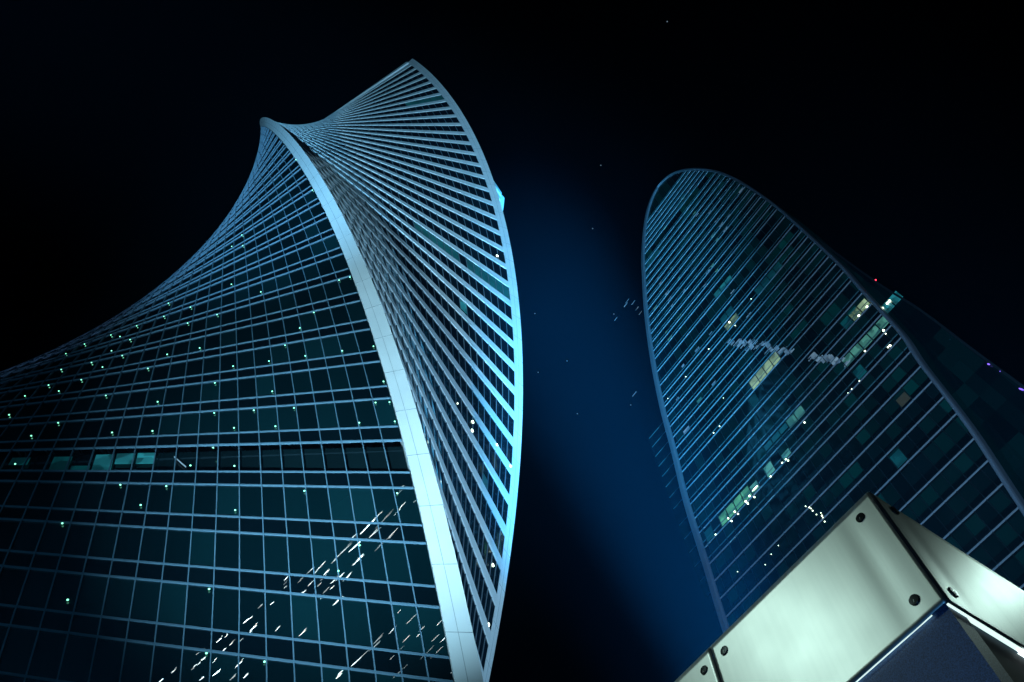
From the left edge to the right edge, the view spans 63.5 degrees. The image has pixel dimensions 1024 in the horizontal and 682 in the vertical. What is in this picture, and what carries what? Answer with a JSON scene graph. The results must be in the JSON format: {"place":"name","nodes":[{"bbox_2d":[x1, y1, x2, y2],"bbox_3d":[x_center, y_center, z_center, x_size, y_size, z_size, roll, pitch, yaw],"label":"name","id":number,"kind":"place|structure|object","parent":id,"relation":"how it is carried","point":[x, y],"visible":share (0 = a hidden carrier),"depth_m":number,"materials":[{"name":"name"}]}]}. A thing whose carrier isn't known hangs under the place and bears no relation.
{"place":"outdoors","nodes":[
{"label":"outdoors","id":0,"kind":"place"},
{"bbox_2d":[0,58,522,681],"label":"twisted tower","id":1,"kind":"structure","parent":0,"point":[270,430],"depth_m":62.04,"materials":[{"name":"grey"}]},
{"bbox_2d":[8,457,30,464],"bbox_3d":[-33.726,8.236,56.717,1.524,1.032,0.118,-1,-65,-1],"label":"lit window","id":2,"kind":"structure","parent":1,"relation":"in","point":[19,461],"depth_m":56.66,"materials":[{"name":"teal glass"}]},
{"bbox_2d":[48,456,72,469],"bbox_3d":[-30.752,8.360,56.385,1.748,1.892,0.122,-1,-65,-1],"label":"lit window","id":3,"kind":"structure","parent":1,"relation":"in","point":[57,462],"depth_m":56.52,"materials":[{"name":"teal glass"}]},
{"bbox_2d":[91,454,114,469],"bbox_3d":[-27.876,8.374,56.379,1.881,2.408,0.063,-1,-65,-1],"label":"lit window","id":4,"kind":"structure","parent":1,"relation":"in","point":[101,462],"depth_m":56.52,"materials":[{"name":"teal glass"}]},
{"bbox_2d":[115,453,135,463],"bbox_3d":[-26.635,8.093,56.996,1.590,1.290,0.049,0,-65,-1],"label":"lit window","id":5,"kind":"structure","parent":1,"relation":"in","point":[122,458],"depth_m":56.98,"materials":[{"name":"teal glass"}]},
{"bbox_2d":[136,453,154,463],"bbox_3d":[-25.210,8.073,57.027,1.591,1.290,0.072,0,-65,-1],"label":"lit window","id":6,"kind":"structure","parent":1,"relation":"in","point":[142,458],"depth_m":56.97,"materials":[{"name":"teal glass"}]},
{"bbox_2d":[0,254,347,373],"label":"ribbon window","id":7,"kind":"structure","parent":1,"relation":"in","point":[325,267],"depth_m":79.11,"materials":[{"name":"black glass"}]},
{"bbox_2d":[0,277,356,378],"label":"ribbon window","id":8,"kind":"structure","parent":1,"relation":"in","point":[332,289],"depth_m":75.37,"materials":[{"name":"glass"}]},
{"bbox_2d":[0,301,365,387],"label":"ribbon window","id":9,"kind":"structure","parent":1,"relation":"in","point":[340,315],"depth_m":71.57,"materials":[{"name":"glass"}]},
{"bbox_2d":[0,330,375,400],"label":"ribbon window","id":10,"kind":"structure","parent":1,"relation":"in","point":[348,343],"depth_m":67.75,"materials":[{"name":"glass"}]},
{"bbox_2d":[41,235,339,356],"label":"ribbon window","id":11,"kind":"structure","parent":1,"relation":"in","point":[331,242],"depth_m":82.84,"materials":[{"name":"glass"}]},
{"bbox_2d":[0,362,386,418],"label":"ribbon window","id":12,"kind":"structure","parent":1,"relation":"in","point":[374,372],"depth_m":63.95,"materials":[{"name":"teal glass"}]},
{"bbox_2d":[0,399,397,440],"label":"ribbon window","id":13,"kind":"structure","parent":1,"relation":"in","point":[287,416],"depth_m":60.20,"materials":[{"name":"glass"}]},
{"bbox_2d":[71,218,331,341],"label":"ribbon window","id":14,"kind":"structure","parent":1,"relation":"in","point":[324,225],"depth_m":86.57,"materials":[{"name":"glass"}]},
{"bbox_2d":[0,447,407,470],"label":"ribbon window","id":15,"kind":"structure","parent":1,"relation":"in","point":[375,456],"depth_m":57.03,"materials":[{"name":"black glass"}]},
{"bbox_2d":[0,482,421,523],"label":"ribbon window","id":16,"kind":"structure","parent":1,"relation":"in","point":[91,493],"depth_m":52.77,"materials":[{"name":"glass"}]},
{"bbox_2d":[0,520,433,584],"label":"ribbon window","id":17,"kind":"structure","parent":1,"relation":"in","point":[52,540],"depth_m":49.12,"materials":[{"name":"teal glass"}]},
{"bbox_2d":[110,203,323,320],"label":"ribbon window","id":18,"kind":"structure","parent":1,"relation":"in","point":[317,209],"depth_m":90.32,"materials":[{"name":"glass"}]},
{"bbox_2d":[0,626,436,681],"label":"ribbon window","id":19,"kind":"structure","parent":1,"relation":"in","point":[18,647],"depth_m":41.74,"materials":[{"name":"teal glass"}]},
{"bbox_2d":[0,567,447,655],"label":"ribbon window","id":20,"kind":"structure","parent":1,"relation":"in","point":[37,586],"depth_m":45.51,"materials":[{"name":"teal glass"}]},
{"bbox_2d":[141,190,316,300],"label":"ribbon window","id":21,"kind":"structure","parent":1,"relation":"in","point":[311,195],"depth_m":94.06,"materials":[{"name":"glass"}]},
{"bbox_2d":[165,179,309,282],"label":"ribbon window","id":22,"kind":"structure","parent":1,"relation":"in","point":[305,183],"depth_m":97.84,"materials":[{"name":"glass"}]},
{"bbox_2d":[182,169,304,267],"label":"ribbon window","id":23,"kind":"structure","parent":1,"relation":"in","point":[300,173],"depth_m":101.58,"materials":[{"name":"glass"}]},
{"bbox_2d":[202,160,297,248],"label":"ribbon window","id":24,"kind":"structure","parent":1,"relation":"in","point":[294,164],"depth_m":105.36,"materials":[{"name":"glass"}]},
{"bbox_2d":[211,153,292,237],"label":"ribbon window","id":25,"kind":"structure","parent":1,"relation":"in","point":[289,157],"depth_m":109.19,"materials":[{"name":"glass"}]},
{"bbox_2d":[228,147,287,216],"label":"ribbon window","id":26,"kind":"structure","parent":1,"relation":"in","point":[285,150],"depth_m":113.07,"materials":[{"name":"glass"}]},
{"bbox_2d":[235,142,283,205],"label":"ribbon window","id":27,"kind":"structure","parent":1,"relation":"in","point":[280,146],"depth_m":116.88,"materials":[{"name":"glass"}]},
{"bbox_2d":[242,138,279,193],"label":"ribbon window","id":28,"kind":"structure","parent":1,"relation":"in","point":[278,139],"depth_m":120.77,"materials":[{"name":"glass"}]},
{"bbox_2d":[283,66,413,144],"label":"ribbon window","id":29,"kind":"structure","parent":1,"relation":"in","point":[411,67],"depth_m":207.33,"materials":[{"name":"glass"}]},
{"bbox_2d":[280,74,423,139],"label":"ribbon window","id":30,"kind":"structure","parent":1,"relation":"in","point":[420,75],"depth_m":199.80,"materials":[{"name":"glass"}]},
{"bbox_2d":[277,78,428,137],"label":"ribbon window","id":31,"kind":"structure","parent":1,"relation":"in","point":[424,80],"depth_m":196.08,"materials":[{"name":"glass"}]},
{"bbox_2d":[275,83,433,135],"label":"ribbon window","id":32,"kind":"structure","parent":1,"relation":"in","point":[430,85],"depth_m":192.33,"materials":[{"name":"glass"}]},
{"bbox_2d":[274,89,438,133],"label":"ribbon window","id":33,"kind":"structure","parent":1,"relation":"in","point":[434,91],"depth_m":188.61,"materials":[{"name":"glass"}]},
{"bbox_2d":[272,95,441,131],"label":"ribbon window","id":34,"kind":"structure","parent":1,"relation":"in","point":[403,104],"depth_m":185.28,"materials":[{"name":"glass"}]},
{"bbox_2d":[346,69,418,107],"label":"ribbon window","id":35,"kind":"structure","parent":1,"relation":"in","point":[415,71],"depth_m":203.44,"materials":[{"name":"glass"}]},
{"bbox_2d":[324,102,448,121],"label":"ribbon window","id":36,"kind":"structure","parent":1,"relation":"in","point":[445,104],"depth_m":181.21,"materials":[{"name":"glass"}]},
{"bbox_2d":[303,126,473,151],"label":"ribbon window","id":37,"kind":"structure","parent":1,"relation":"in","point":[455,146],"depth_m":162.75,"materials":[{"name":"glass"}]},
{"bbox_2d":[324,109,453,122],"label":"ribbon window","id":38,"kind":"structure","parent":1,"relation":"in","point":[449,111],"depth_m":177.49,"materials":[{"name":"glass"}]},
{"bbox_2d":[316,125,463,131],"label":"ribbon window","id":39,"kind":"structure","parent":1,"relation":"in","point":[439,128],"depth_m":170.11,"materials":[{"name":"glass"}]},
{"bbox_2d":[298,127,482,174],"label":"ribbon window","id":40,"kind":"structure","parent":1,"relation":"in","point":[449,163],"depth_m":155.53,"materials":[{"name":"glass"}]},
{"bbox_2d":[294,127,487,187],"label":"ribbon window","id":41,"kind":"structure","parent":1,"relation":"in","point":[438,169],"depth_m":151.93,"materials":[{"name":"glass"}]},
{"bbox_2d":[303,127,478,162],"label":"ribbon window","id":42,"kind":"structure","parent":1,"relation":"in","point":[459,155],"depth_m":159.14,"materials":[{"name":"glass"}]},
{"bbox_2d":[312,126,469,141],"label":"ribbon window","id":43,"kind":"structure","parent":1,"relation":"in","point":[429,135],"depth_m":166.41,"materials":[{"name":"glass"}]},
{"bbox_2d":[291,127,491,200],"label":"ribbon window","id":44,"kind":"structure","parent":1,"relation":"in","point":[457,185],"depth_m":148.33,"materials":[{"name":"glass"}]},
{"bbox_2d":[282,126,501,245],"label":"ribbon window","id":45,"kind":"structure","parent":1,"relation":"in","point":[438,208],"depth_m":137.69,"materials":[{"name":"glass"}]},
{"bbox_2d":[293,129,494,214],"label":"ribbon window","id":46,"kind":"structure","parent":1,"relation":"in","point":[483,205],"depth_m":144.79,"materials":[{"name":"glass"}]},
{"bbox_2d":[329,117,459,123],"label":"ribbon window","id":47,"kind":"structure","parent":1,"relation":"in","point":[454,119],"depth_m":173.80,"materials":[{"name":"glass"}]},
{"bbox_2d":[295,131,498,229],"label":"ribbon window","id":48,"kind":"structure","parent":1,"relation":"in","point":[449,202],"depth_m":141.23,"materials":[{"name":"glass"}]},
{"bbox_2d":[291,132,504,262],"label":"ribbon window","id":49,"kind":"structure","parent":1,"relation":"in","point":[487,248],"depth_m":134.07,"materials":[{"name":"glass"}]},
{"bbox_2d":[290,133,507,280],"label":"ribbon window","id":50,"kind":"structure","parent":1,"relation":"in","point":[490,265],"depth_m":130.59,"materials":[{"name":"glass"}]},
{"bbox_2d":[295,138,509,295],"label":"ribbon window","id":51,"kind":"structure","parent":1,"relation":"in","point":[462,259],"depth_m":124.10,"materials":[{"name":"glass"}]},
{"bbox_2d":[298,142,511,319],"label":"ribbon window","id":52,"kind":"structure","parent":1,"relation":"in","point":[495,302],"depth_m":123.49,"materials":[{"name":"glass"}]},
{"bbox_2d":[303,149,512,339],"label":"ribbon window","id":53,"kind":"structure","parent":1,"relation":"in","point":[509,331],"depth_m":120.02,"materials":[{"name":"glass"}]},
{"bbox_2d":[308,156,513,362],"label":"ribbon window","id":54,"kind":"structure","parent":1,"relation":"in","point":[509,351],"depth_m":116.40,"materials":[{"name":"glass"}]},
{"bbox_2d":[313,163,514,386],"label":"ribbon window","id":55,"kind":"structure","parent":1,"relation":"in","point":[486,350],"depth_m":113.04,"materials":[{"name":"glass"}]},
{"bbox_2d":[319,173,513,410],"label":"ribbon window","id":56,"kind":"structure","parent":1,"relation":"in","point":[490,374],"depth_m":109.58,"materials":[{"name":"glass"}]},
{"bbox_2d":[325,183,513,436],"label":"ribbon window","id":57,"kind":"structure","parent":1,"relation":"in","point":[476,380],"depth_m":106.17,"materials":[{"name":"glass"}]},
{"bbox_2d":[334,199,512,464],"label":"ribbon window","id":58,"kind":"structure","parent":1,"relation":"in","point":[494,428],"depth_m":102.80,"materials":[{"name":"glass"}]},
{"bbox_2d":[343,216,510,493],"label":"ribbon window","id":59,"kind":"structure","parent":1,"relation":"in","point":[482,440],"depth_m":99.39,"materials":[{"name":"glass"}]},
{"bbox_2d":[356,243,507,524],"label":"ribbon window","id":60,"kind":"structure","parent":1,"relation":"in","point":[461,432],"depth_m":95.98,"materials":[{"name":"glass"}]},
{"bbox_2d":[369,273,504,557],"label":"ribbon window","id":61,"kind":"structure","parent":1,"relation":"in","point":[457,453],"depth_m":92.85,"materials":[{"name":"glass"}]},
{"bbox_2d":[384,312,499,592],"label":"ribbon window","id":62,"kind":"structure","parent":1,"relation":"in","point":[455,477],"depth_m":89.68,"materials":[{"name":"glass"}]},
{"bbox_2d":[408,382,494,630],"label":"ribbon window","id":63,"kind":"structure","parent":1,"relation":"in","point":[447,493],"depth_m":86.66,"materials":[{"name":"glass"}]},
{"bbox_2d":[443,506,487,670],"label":"ribbon window","id":64,"kind":"structure","parent":1,"relation":"in","point":[460,566],"depth_m":85.39,"materials":[{"name":"glass"}]},
{"bbox_2d":[0,0,1023,681],"label":"sky","id":65,"kind":"structure","parent":0,"point":[892,131],"materials":[{"name":"black"}]},
{"bbox_2d":[614,168,1023,632],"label":"curved tower","id":66,"kind":"structure","parent":0,"point":[814,397],"depth_m":138.34,"materials":[{"name":"grey"}]},
{"bbox_2d":[648,171,684,219],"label":"ribbon window","id":67,"kind":"structure","parent":66,"relation":"in","point":[671,182],"depth_m":255.24,"materials":[{"name":"black"}]},
{"bbox_2d":[647,171,689,226],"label":"ribbon window","id":68,"kind":"structure","parent":66,"relation":"in","point":[686,173],"depth_m":249.45,"materials":[{"name":"black"}]},
{"bbox_2d":[646,170,694,233],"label":"ribbon window","id":69,"kind":"structure","parent":66,"relation":"in","point":[691,172],"depth_m":246.54,"materials":[{"name":"black"}]},
{"bbox_2d":[646,170,697,238],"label":"ribbon window","id":70,"kind":"structure","parent":66,"relation":"in","point":[690,179],"depth_m":243.61,"materials":[{"name":"black glass"}]},
{"bbox_2d":[645,171,702,246],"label":"ribbon window","id":71,"kind":"structure","parent":66,"relation":"in","point":[699,173],"depth_m":240.95,"materials":[{"name":"black"}]},
{"bbox_2d":[645,171,706,250],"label":"ribbon window","id":72,"kind":"structure","parent":66,"relation":"in","point":[702,174],"depth_m":238.05,"materials":[{"name":"black glass"}]},
{"bbox_2d":[645,171,713,262],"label":"ribbon window","id":73,"kind":"structure","parent":66,"relation":"in","point":[704,180],"depth_m":233.99,"materials":[{"name":"black"}]},
{"bbox_2d":[645,173,719,266],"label":"ribbon window","id":74,"kind":"structure","parent":66,"relation":"in","point":[704,190],"depth_m":229.05,"materials":[{"name":"black"}]},
{"bbox_2d":[646,175,724,276],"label":"ribbon window","id":75,"kind":"structure","parent":66,"relation":"in","point":[718,180],"depth_m":226.35,"materials":[{"name":"black"}]},
{"bbox_2d":[646,177,729,284],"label":"ribbon window","id":76,"kind":"structure","parent":66,"relation":"in","point":[716,190],"depth_m":222.84,"materials":[{"name":"black"}]},
{"bbox_2d":[646,179,734,291],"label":"ribbon window","id":77,"kind":"structure","parent":66,"relation":"in","point":[729,182],"depth_m":219.28,"materials":[{"name":"black"}]},
{"bbox_2d":[647,181,739,300],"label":"ribbon window","id":78,"kind":"structure","parent":66,"relation":"in","point":[735,183],"depth_m":215.77,"materials":[{"name":"black"}]},
{"bbox_2d":[648,184,744,307],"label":"ribbon window","id":79,"kind":"structure","parent":66,"relation":"in","point":[739,187],"depth_m":212.56,"materials":[{"name":"black"}]},
{"bbox_2d":[648,187,749,315],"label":"ribbon window","id":80,"kind":"structure","parent":66,"relation":"in","point":[745,189],"depth_m":208.98,"materials":[{"name":"black"}]},
{"bbox_2d":[649,190,754,323],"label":"ribbon window","id":81,"kind":"structure","parent":66,"relation":"in","point":[750,192],"depth_m":205.54,"materials":[{"name":"black"}]},
{"bbox_2d":[650,194,759,331],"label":"ribbon window","id":82,"kind":"structure","parent":66,"relation":"in","point":[755,196],"depth_m":202.03,"materials":[{"name":"black"}]},
{"bbox_2d":[651,197,765,339],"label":"ribbon window","id":83,"kind":"structure","parent":66,"relation":"in","point":[761,199],"depth_m":198.80,"materials":[{"name":"black"}]},
{"bbox_2d":[652,201,770,348],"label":"ribbon window","id":84,"kind":"structure","parent":66,"relation":"in","point":[766,203],"depth_m":195.13,"materials":[{"name":"black"}]},
{"bbox_2d":[654,206,775,356],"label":"ribbon window","id":85,"kind":"structure","parent":66,"relation":"in","point":[771,208],"depth_m":191.77,"materials":[{"name":"black"}]},
{"bbox_2d":[655,210,783,369],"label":"ribbon window","id":86,"kind":"structure","parent":66,"relation":"in","point":[743,256],"depth_m":188.15,"materials":[{"name":"black"}]},
{"bbox_2d":[658,217,792,383],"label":"ribbon window","id":87,"kind":"structure","parent":66,"relation":"in","point":[785,222],"depth_m":182.72,"materials":[{"name":"black"}]},
{"bbox_2d":[660,225,800,395],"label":"ribbon window","id":88,"kind":"structure","parent":66,"relation":"in","point":[794,229],"depth_m":177.75,"materials":[{"name":"black"}]},
{"bbox_2d":[663,232,806,404],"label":"ribbon window","id":89,"kind":"structure","parent":66,"relation":"in","point":[801,235],"depth_m":175.51,"materials":[{"name":"black"}]},
{"bbox_2d":[665,238,813,413],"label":"ribbon window","id":90,"kind":"structure","parent":66,"relation":"in","point":[807,241],"depth_m":170.73,"materials":[{"name":"black"}]},
{"bbox_2d":[668,244,820,425],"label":"ribbon window","id":91,"kind":"structure","parent":66,"relation":"in","point":[814,247],"depth_m":167.31,"materials":[{"name":"black"}]},
{"bbox_2d":[671,250,827,435],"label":"ribbon window","id":92,"kind":"structure","parent":66,"relation":"in","point":[821,254],"depth_m":163.67,"materials":[{"name":"black"}]},
{"bbox_2d":[674,257,835,446],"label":"ribbon window","id":93,"kind":"structure","parent":66,"relation":"in","point":[825,265],"depth_m":160.25,"materials":[{"name":"black"}]},
{"bbox_2d":[677,264,842,457],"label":"ribbon window","id":94,"kind":"structure","parent":66,"relation":"in","point":[832,273],"depth_m":157.02,"materials":[{"name":"black"}]},
{"bbox_2d":[679,273,849,470],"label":"ribbon window","id":95,"kind":"structure","parent":66,"relation":"in","point":[843,277],"depth_m":153.87,"materials":[{"name":"black"}]},
{"bbox_2d":[763,461,774,476],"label":"lit window","id":96,"kind":"structure","parent":66,"relation":"in","point":[769,465],"depth_m":136.95,"materials":[{"name":"teal glass"}]},
{"bbox_2d":[682,281,860,488],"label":"ribbon window","id":97,"kind":"structure","parent":66,"relation":"in","point":[850,290],"depth_m":149.53,"materials":[{"name":"black glass"}]},
{"bbox_2d":[687,294,870,502],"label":"ribbon window","id":98,"kind":"structure","parent":66,"relation":"in","point":[837,327],"depth_m":146.07,"materials":[{"name":"black"}]},
{"bbox_2d":[691,305,879,516],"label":"ribbon window","id":99,"kind":"structure","parent":66,"relation":"in","point":[871,311],"depth_m":141.84,"materials":[{"name":"black"}]},
{"bbox_2d":[695,315,889,531],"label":"ribbon window","id":100,"kind":"structure","parent":66,"relation":"in","point":[838,367],"depth_m":139.18,"materials":[{"name":"black"}]},
{"bbox_2d":[700,326,899,546],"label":"ribbon window","id":101,"kind":"structure","parent":66,"relation":"in","point":[891,332],"depth_m":133.19,"materials":[{"name":"black"}]},
{"bbox_2d":[705,338,909,562],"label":"ribbon window","id":102,"kind":"structure","parent":66,"relation":"in","point":[895,351],"depth_m":130.90,"materials":[{"name":"black"}]},
{"bbox_2d":[710,352,918,578],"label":"ribbon window","id":103,"kind":"structure","parent":66,"relation":"in","point":[899,375],"depth_m":127.37,"materials":[{"name":"black"}]},
{"bbox_2d":[715,367,930,596],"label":"ribbon window","id":104,"kind":"structure","parent":66,"relation":"in","point":[893,409],"depth_m":124.06,"materials":[{"name":"black"}]},
{"bbox_2d":[721,383,941,614],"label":"ribbon window","id":105,"kind":"structure","parent":66,"relation":"in","point":[924,400],"depth_m":120.33,"materials":[{"name":"black"}]},
{"bbox_2d":[726,398,954,626],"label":"ribbon window","id":106,"kind":"structure","parent":66,"relation":"in","point":[937,413],"depth_m":115.86,"materials":[{"name":"black"}]},
{"bbox_2d":[852,365,866,379],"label":"lit window","id":107,"kind":"structure","parent":66,"relation":"in","point":[857,371],"depth_m":129.78,"materials":[{"name":"teal glass"}]},
{"bbox_2d":[859,335,871,348],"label":"lit window","id":108,"kind":"structure","parent":66,"relation":"in","point":[866,338],"depth_m":132.33,"materials":[{"name":"teal glass"}]},
{"bbox_2d":[867,325,880,338],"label":"lit window","id":109,"kind":"structure","parent":66,"relation":"in","point":[874,330],"depth_m":131.74,"materials":[{"name":"teal glass"}]},
{"bbox_2d":[890,449,906,467],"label":"lit window","id":110,"kind":"structure","parent":66,"relation":"in","point":[898,457],"depth_m":113.04,"materials":[{"name":"teal glass"}]},
{"bbox_2d":[896,392,909,406],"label":"lit window","id":111,"kind":"structure","parent":66,"relation":"in","point":[904,397],"depth_m":118.18,"materials":[{"name":"grey glass"}]},
{"bbox_2d":[875,415,972,510],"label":"ribbon window","id":112,"kind":"structure","parent":66,"relation":"in","point":[960,437],"depth_m":108.37,"materials":[{"name":"black"}]},
{"bbox_2d":[900,440,992,523],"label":"ribbon window","id":113,"kind":"structure","parent":66,"relation":"in","point":[963,463],"depth_m":103.96,"materials":[{"name":"blue glass"}]},
{"bbox_2d":[922,462,1007,537],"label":"ribbon window","id":114,"kind":"structure","parent":66,"relation":"in","point":[979,480],"depth_m":100.22,"materials":[{"name":"blue glass"}]},
{"bbox_2d":[944,485,1016,552],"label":"ribbon window","id":115,"kind":"structure","parent":66,"relation":"in","point":[1000,502],"depth_m":96.52,"materials":[{"name":"blue glass"}]},
{"bbox_2d":[968,509,1023,569],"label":"ribbon window","id":116,"kind":"structure","parent":66,"relation":"in","point":[1004,532],"depth_m":93.03,"materials":[{"name":"blue glass"}]},
{"bbox_2d":[994,544,1023,587],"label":"ribbon window","id":117,"kind":"structure","parent":66,"relation":"in","point":[1011,567],"depth_m":90.17,"materials":[{"name":"blue glass"}]},
{"bbox_2d":[674,492,1023,681],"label":"steel crowned kiosk","id":118,"kind":"object","parent":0,"point":[868,587],"visible":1,"depth_m":5.05,"materials":[{"name":"grey metal"}]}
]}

